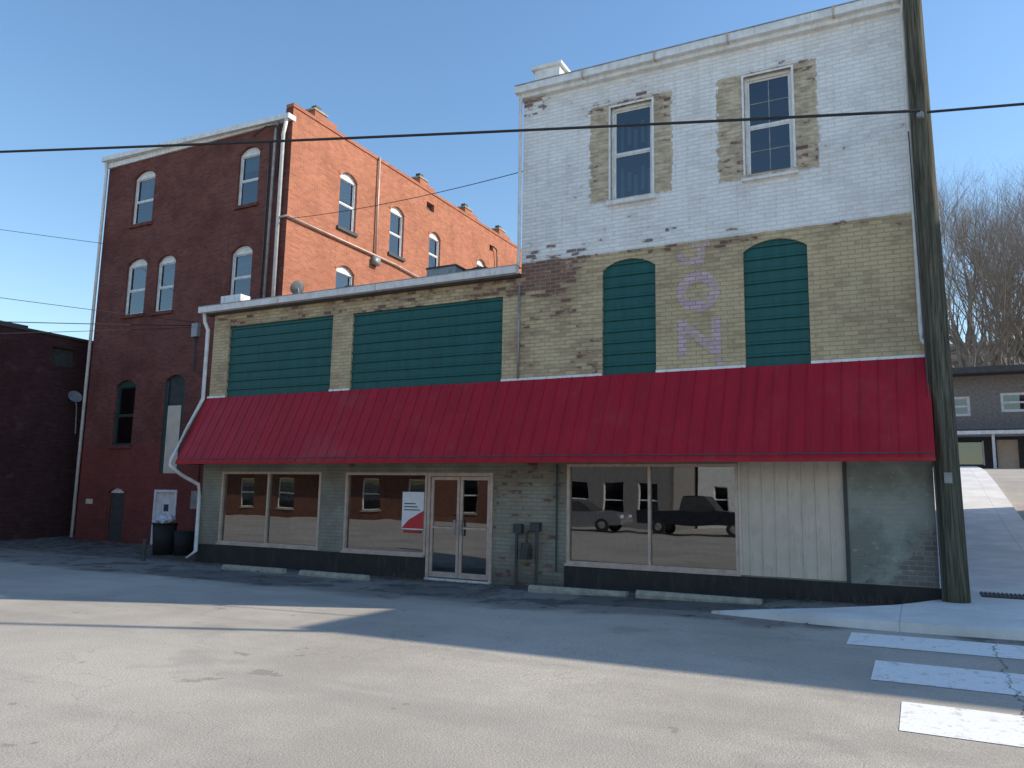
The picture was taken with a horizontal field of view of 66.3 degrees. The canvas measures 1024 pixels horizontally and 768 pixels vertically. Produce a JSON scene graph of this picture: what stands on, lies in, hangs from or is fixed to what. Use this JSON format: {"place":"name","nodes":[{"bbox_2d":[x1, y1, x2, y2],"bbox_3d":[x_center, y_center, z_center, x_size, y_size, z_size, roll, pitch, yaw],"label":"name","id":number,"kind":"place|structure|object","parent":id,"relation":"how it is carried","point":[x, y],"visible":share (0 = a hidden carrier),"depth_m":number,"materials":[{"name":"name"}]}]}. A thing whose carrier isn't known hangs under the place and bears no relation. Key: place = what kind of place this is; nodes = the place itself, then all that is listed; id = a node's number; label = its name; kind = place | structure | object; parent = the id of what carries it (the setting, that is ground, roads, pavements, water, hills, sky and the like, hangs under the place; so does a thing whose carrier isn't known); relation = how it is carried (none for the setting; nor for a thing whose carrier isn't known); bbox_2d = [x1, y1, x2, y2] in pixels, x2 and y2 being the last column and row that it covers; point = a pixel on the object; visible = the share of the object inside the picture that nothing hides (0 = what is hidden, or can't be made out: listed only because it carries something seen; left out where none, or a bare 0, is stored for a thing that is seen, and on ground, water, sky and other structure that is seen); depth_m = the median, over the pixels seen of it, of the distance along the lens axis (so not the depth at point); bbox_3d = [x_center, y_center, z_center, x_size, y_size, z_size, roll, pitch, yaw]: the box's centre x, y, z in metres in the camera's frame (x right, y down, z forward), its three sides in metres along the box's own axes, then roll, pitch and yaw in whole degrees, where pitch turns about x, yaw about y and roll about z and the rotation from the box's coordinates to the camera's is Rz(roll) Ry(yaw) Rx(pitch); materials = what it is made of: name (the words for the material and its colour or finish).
{"place":"outdoors","nodes":[
{"label":"outdoors","id":0,"kind":"place"},
{"bbox_2d":[31,540,894,623],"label":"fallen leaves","id":1,"kind":"object","parent":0,"point":[453,582],"visible":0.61,"depth_m":14.21,"materials":[{"name":"brown plant"}]},
{"bbox_2d":[462,267,487,270],"bbox_3d":[-0.752,-2.133,18.596,0.640,1.210,0.640,-3,-9,27],"label":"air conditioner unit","id":2,"kind":"object","parent":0,"point":[474,268],"visible":0.06,"depth_m":18.40,"materials":[{"name":"grey metal"}]},
{"bbox_2d":[0,341,1023,767],"bbox_3d":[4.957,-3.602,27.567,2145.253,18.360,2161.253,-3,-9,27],"label":"ground","id":3,"kind":"structure","parent":0,"point":[128,661],"depth_m":6.93,"materials":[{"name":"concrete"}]},
{"bbox_2d":[0,320,92,539],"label":"dark brick garage","id":4,"kind":"structure","parent":3,"relation":"on","point":[42,375],"depth_m":25.11,"materials":[{"name":"brown brick"}]},
{"bbox_2d":[68,391,81,433],"bbox_3d":[-14.438,0.919,25.834,0.330,1.415,0.358,1,-8,-2],"label":"satellite dish","id":5,"kind":"object","parent":4,"relation":"attached to","point":[75,396],"visible":1,"depth_m":25.93,"materials":[{"name":"grey metal"}]},
{"bbox_2d":[141,539,147,560],"bbox_3d":[-8.401,3.844,17.916,0.126,0.592,0.126,4,-9,-17],"label":"bollard","id":6,"kind":"object","parent":3,"relation":"on","point":[144,549],"visible":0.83,"depth_m":17.89,"materials":[{"name":"grey metal"}]},
{"bbox_2d":[221,564,286,573],"bbox_3d":[-5.282,3.789,16.039,1.606,0.115,0.160,-3,-9,25],"label":"wheel stop","id":7,"kind":"object","parent":3,"relation":"on","point":[254,569],"visible":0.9,"depth_m":15.95,"materials":[{"name":"concrete"}]},
{"bbox_2d":[74,103,521,543],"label":"walls","id":8,"kind":"structure","parent":3,"relation":"on","point":[200,231],"depth_m":24.06,"materials":[{"name":"red brick"}]},
{"bbox_2d":[0,297,189,321],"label":"service wire","id":9,"kind":"object","parent":8,"relation":"attached to","point":[92,309],"visible":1,"depth_m":21.01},
{"bbox_2d":[0,327,190,333],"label":"service wire","id":10,"kind":"object","parent":8,"relation":"attached to","point":[96,330],"visible":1,"depth_m":21.14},
{"bbox_2d":[0,321,191,325],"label":"service wire","id":11,"kind":"object","parent":8,"relation":"attached to","point":[92,323],"visible":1,"depth_m":20.99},
{"bbox_2d":[101,112,295,168],"bbox_3d":[-9.968,-7.569,24.414,8.250,0.370,0.300,-3,-9,27],"label":"gutter","id":12,"kind":"object","parent":8,"relation":"attached to","point":[126,158],"visible":0.89,"depth_m":24.27,"materials":[{"name":"white metal"}]},
{"bbox_2d":[70,117,497,536],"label":"pipes","id":13,"kind":"object","parent":8,"relation":"attached to","point":[375,259],"visible":0.81,"depth_m":23.07,"materials":[{"name":"grey metal"}]},
{"bbox_2d":[0,229,102,243],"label":"service wire","id":14,"kind":"object","parent":13,"relation":"attached to","point":[51,236],"visible":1,"depth_m":24.93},
{"bbox_2d":[86,152,483,544],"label":"windows and doors","id":15,"kind":"structure","parent":8,"relation":"attached to","point":[165,501],"depth_m":24.15,"materials":[{"name":"white glass"}]},
{"bbox_2d":[298,570,369,580],"bbox_3d":[-3.437,3.688,15.096,1.654,0.115,0.160,-3,-9,29],"label":"wheel stop","id":16,"kind":"object","parent":3,"relation":"on","point":[360,577],"visible":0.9,"depth_m":15.00,"materials":[{"name":"concrete"}]},
{"bbox_2d":[198,278,520,584],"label":"walls","id":17,"kind":"structure","parent":3,"relation":"on","point":[505,489],"depth_m":16.37,"materials":[{"name":"brick"}]},
{"bbox_2d":[290,281,304,293],"bbox_3d":[-5.669,-2.018,20.588,0.318,1.394,0.316,0,-8,6],"label":"satellite dish","id":18,"kind":"object","parent":17,"relation":"on","point":[297,287],"visible":0.82,"depth_m":20.63,"materials":[{"name":"grey metal"}]},
{"bbox_2d":[195,543,424,578],"bbox_3d":[-4.461,3.857,16.530,6.245,0.710,0.035,-3,-9,27],"label":"black base","id":19,"kind":"object","parent":17,"relation":"attached to","point":[353,563],"visible":0.64,"depth_m":16.36,"materials":[{"name":"paint"}]},
{"bbox_2d":[215,472,427,556],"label":"shop windows","id":20,"kind":"structure","parent":17,"relation":"attached to","point":[272,509],"depth_m":16.68,"materials":[{"name":"clear glass"}]},
{"bbox_2d":[401,492,424,532],"bbox_3d":[-1.954,2.531,15.456,0.510,0.800,0.019,-3,-9,27],"label":"lease sign","id":21,"kind":"object","parent":20,"relation":"attached to","point":[412,510],"visible":1,"depth_m":15.45,"materials":[{"name":"white paper"}]},
{"bbox_2d":[198,264,521,316],"bbox_3d":[-3.562,-2.057,17.062,8.500,0.500,0.650,-3,-9,27],"label":"gutter","id":22,"kind":"object","parent":17,"relation":"on","point":[235,303],"visible":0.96,"depth_m":16.54,"materials":[{"name":"grey metal"}]},
{"bbox_2d":[167,313,209,559],"bbox_3d":[-7.438,1.085,17.996,0.339,5.812,0.849,-3,-9,27],"label":"downspout","id":23,"kind":"object","parent":22,"relation":"attached to","point":[181,474],"visible":0.99,"depth_m":18.01,"materials":[{"name":"white metal"}]},
{"bbox_2d":[227,297,502,396],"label":"teal panels","id":24,"kind":"object","parent":17,"relation":"attached to","point":[453,343],"visible":0.99,"depth_m":16.39,"materials":[{"name":"wood"}]},
{"bbox_2d":[426,264,464,275],"bbox_3d":[-1.508,-2.156,18.880,0.840,1.310,0.840,-3,-9,27],"label":"air conditioner unit","id":25,"kind":"object","parent":17,"relation":"on","point":[445,269],"visible":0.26,"depth_m":18.58,"materials":[{"name":"grey metal"}]},
{"bbox_2d":[425,473,493,583],"bbox_3d":[-0.972,2.748,14.978,1.450,2.090,0.260,-3,-9,27],"label":"double door","id":26,"kind":"structure","parent":17,"relation":"attached to","point":[459,528],"depth_m":14.93,"materials":[{"name":"glass"}]},
{"bbox_2d":[75,537,923,604],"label":"dry weeds","id":27,"kind":"object","parent":3,"relation":"on","point":[880,601],"visible":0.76,"depth_m":13.56,"materials":[{"name":"brown plant"}]},
{"bbox_2d":[528,585,628,596],"bbox_3d":[1.074,3.416,12.896,1.707,0.115,0.160,-3,-9,25],"label":"wheel stop","id":28,"kind":"object","parent":3,"relation":"on","point":[559,590],"visible":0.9,"depth_m":12.86,"materials":[{"name":"concrete"}]},
{"bbox_2d":[636,590,762,604],"bbox_3d":[2.815,3.257,11.920,1.900,0.115,0.160,-3,-9,27],"label":"wheel stop","id":29,"kind":"object","parent":3,"relation":"on","point":[646,594],"visible":0.9,"depth_m":11.88,"materials":[{"name":"concrete"}]},
{"bbox_2d":[517,11,924,586],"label":"walls","id":30,"kind":"structure","parent":3,"relation":"on","point":[839,205],"depth_m":13.47,"materials":[{"name":"brick"}]},
{"bbox_2d":[287,171,522,218],"bbox_3d":[-3.047,-4.427,18.780,9.313,1.314,0.016,-7,-11,44],"label":"service wire","id":31,"kind":"object","parent":30,"relation":"attached to","point":[407,199],"visible":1,"depth_m":18.02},
{"bbox_2d":[513,464,557,585],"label":"electrical meter boxes","id":32,"kind":"object","parent":30,"relation":"attached to","point":[525,551],"visible":0.94,"depth_m":14.02,"materials":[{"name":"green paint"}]},
{"bbox_2d":[531,60,570,79],"bbox_3d":[0.822,-5.950,15.883,0.670,0.810,0.670,-3,-9,27],"label":"chimney","id":33,"kind":"object","parent":30,"relation":"on","point":[550,69],"visible":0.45,"depth_m":15.67,"materials":[{"name":"white brick"}]},
{"bbox_2d":[175,354,935,464],"bbox_3d":[-0.689,0.677,14.624,15.050,1.620,0.782,-3,-9,27],"label":"red metal awning","id":34,"kind":"object","parent":30,"relation":"attached to","point":[864,409],"visible":0.98,"depth_m":13.42,"materials":[{"name":"red metal"}]},
{"bbox_2d":[677,241,723,365],"bbox_3d":[3.189,-1.362,13.348,0.777,2.167,0.003,-3,-9,27],"label":"painted lettering","id":35,"kind":"object","parent":30,"relation":"attached to","point":[710,280],"visible":1,"depth_m":13.37,"materials":[{"name":"purple paint"}]},
{"bbox_2d":[606,64,798,206],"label":"windows","id":36,"kind":"structure","parent":30,"relation":"attached to","point":[770,149],"depth_m":13.50,"materials":[{"name":"white glass"}]},
{"bbox_2d":[603,239,810,374],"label":"shutters","id":37,"kind":"object","parent":30,"relation":"attached to","point":[777,316],"visible":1,"depth_m":12.99,"materials":[{"name":"teal wood"}]},
{"bbox_2d":[514,0,899,102],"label":"cornice","id":38,"kind":"structure","parent":30,"relation":"on","point":[824,18],"depth_m":13.72,"materials":[{"name":"grey metal"}]},
{"bbox_2d":[564,461,850,582],"bbox_3d":[3.026,2.366,12.898,4.650,2.300,0.150,-3,-9,27],"label":"shop window","id":39,"kind":"structure","parent":30,"relation":"attached to","point":[787,521],"depth_m":12.80,"materials":[{"name":"clear glass"}]},
{"bbox_2d":[516,0,923,378],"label":"downspouts","id":40,"kind":"object","parent":30,"relation":"attached to","point":[918,299],"visible":0.85,"depth_m":12.24,"materials":[{"name":"grey metal"}]},
{"bbox_2d":[846,461,939,587],"bbox_3d":[5.597,2.035,11.570,1.162,1.830,0.012,-3,-9,27],"label":"stucco panel","id":41,"kind":"object","parent":30,"relation":"attached to","point":[892,524],"visible":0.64,"depth_m":11.55,"materials":[{"name":"grey paint"}]},
{"bbox_2d":[564,566,941,604],"bbox_3d":[3.511,3.410,12.436,5.830,0.720,0.035,-3,-9,27],"label":"black base","id":42,"kind":"object","parent":3,"relation":"on","point":[635,580],"visible":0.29,"depth_m":12.40,"materials":[{"name":"paint"}]},
{"bbox_2d":[846,632,1023,746],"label":"crosswalk marking","id":43,"kind":"object","parent":3,"relation":"on","point":[984,726],"visible":1,"depth_m":6.88,"materials":[{"name":"paint"}]},
{"bbox_2d":[936,153,1023,367],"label":"bare tree grove","id":44,"kind":"object","parent":3,"relation":"on","point":[1000,272],"visible":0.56,"depth_m":55.62,"materials":[{"name":"brown plant"}]},
{"bbox_2d":[952,364,1023,467],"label":"shingled hillside building","id":45,"kind":"structure","parent":3,"relation":"on","point":[989,405],"depth_m":38.56,"materials":[{"name":"grey"}]},
{"bbox_2d":[971,351,1023,366],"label":"hillside house","id":46,"kind":"structure","parent":3,"relation":"on","point":[994,358],"depth_m":61.90,"materials":[{"name":"grey"}]},
{"bbox_2d":[0,0,1023,343],"label":"sky","id":47,"kind":"structure","parent":0,"point":[74,73],"materials":[{"name":"blue"}]},
{"bbox_2d":[711,466,1023,640],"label":"sidewalk","id":48,"kind":"structure","parent":0,"point":[994,525],"depth_m":10.72,"materials":[{"name":"concrete"}]},
{"bbox_2d":[903,0,970,602],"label":"utility pole","id":49,"kind":"object","parent":48,"relation":"on","point":[954,574],"visible":0.93,"depth_m":11.40,"materials":[{"name":"brown wood"}]},
{"bbox_2d":[0,109,919,152],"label":"power line","id":50,"kind":"object","parent":49,"relation":"attached to","point":[518,130],"visible":1,"depth_m":12.97,"materials":[{"name":"black rubber"}]},
{"bbox_2d":[927,103,1023,112],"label":"power line","id":51,"kind":"object","parent":49,"relation":"attached to","point":[977,107],"visible":1,"depth_m":11.52,"materials":[{"name":"black rubber"}]},
{"bbox_2d":[979,591,1023,599],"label":"storm drain grate","id":52,"kind":"object","parent":48,"relation":"on","point":[1002,595],"visible":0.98,"depth_m":11.63,"materials":[{"name":"black metal"}]}
]}

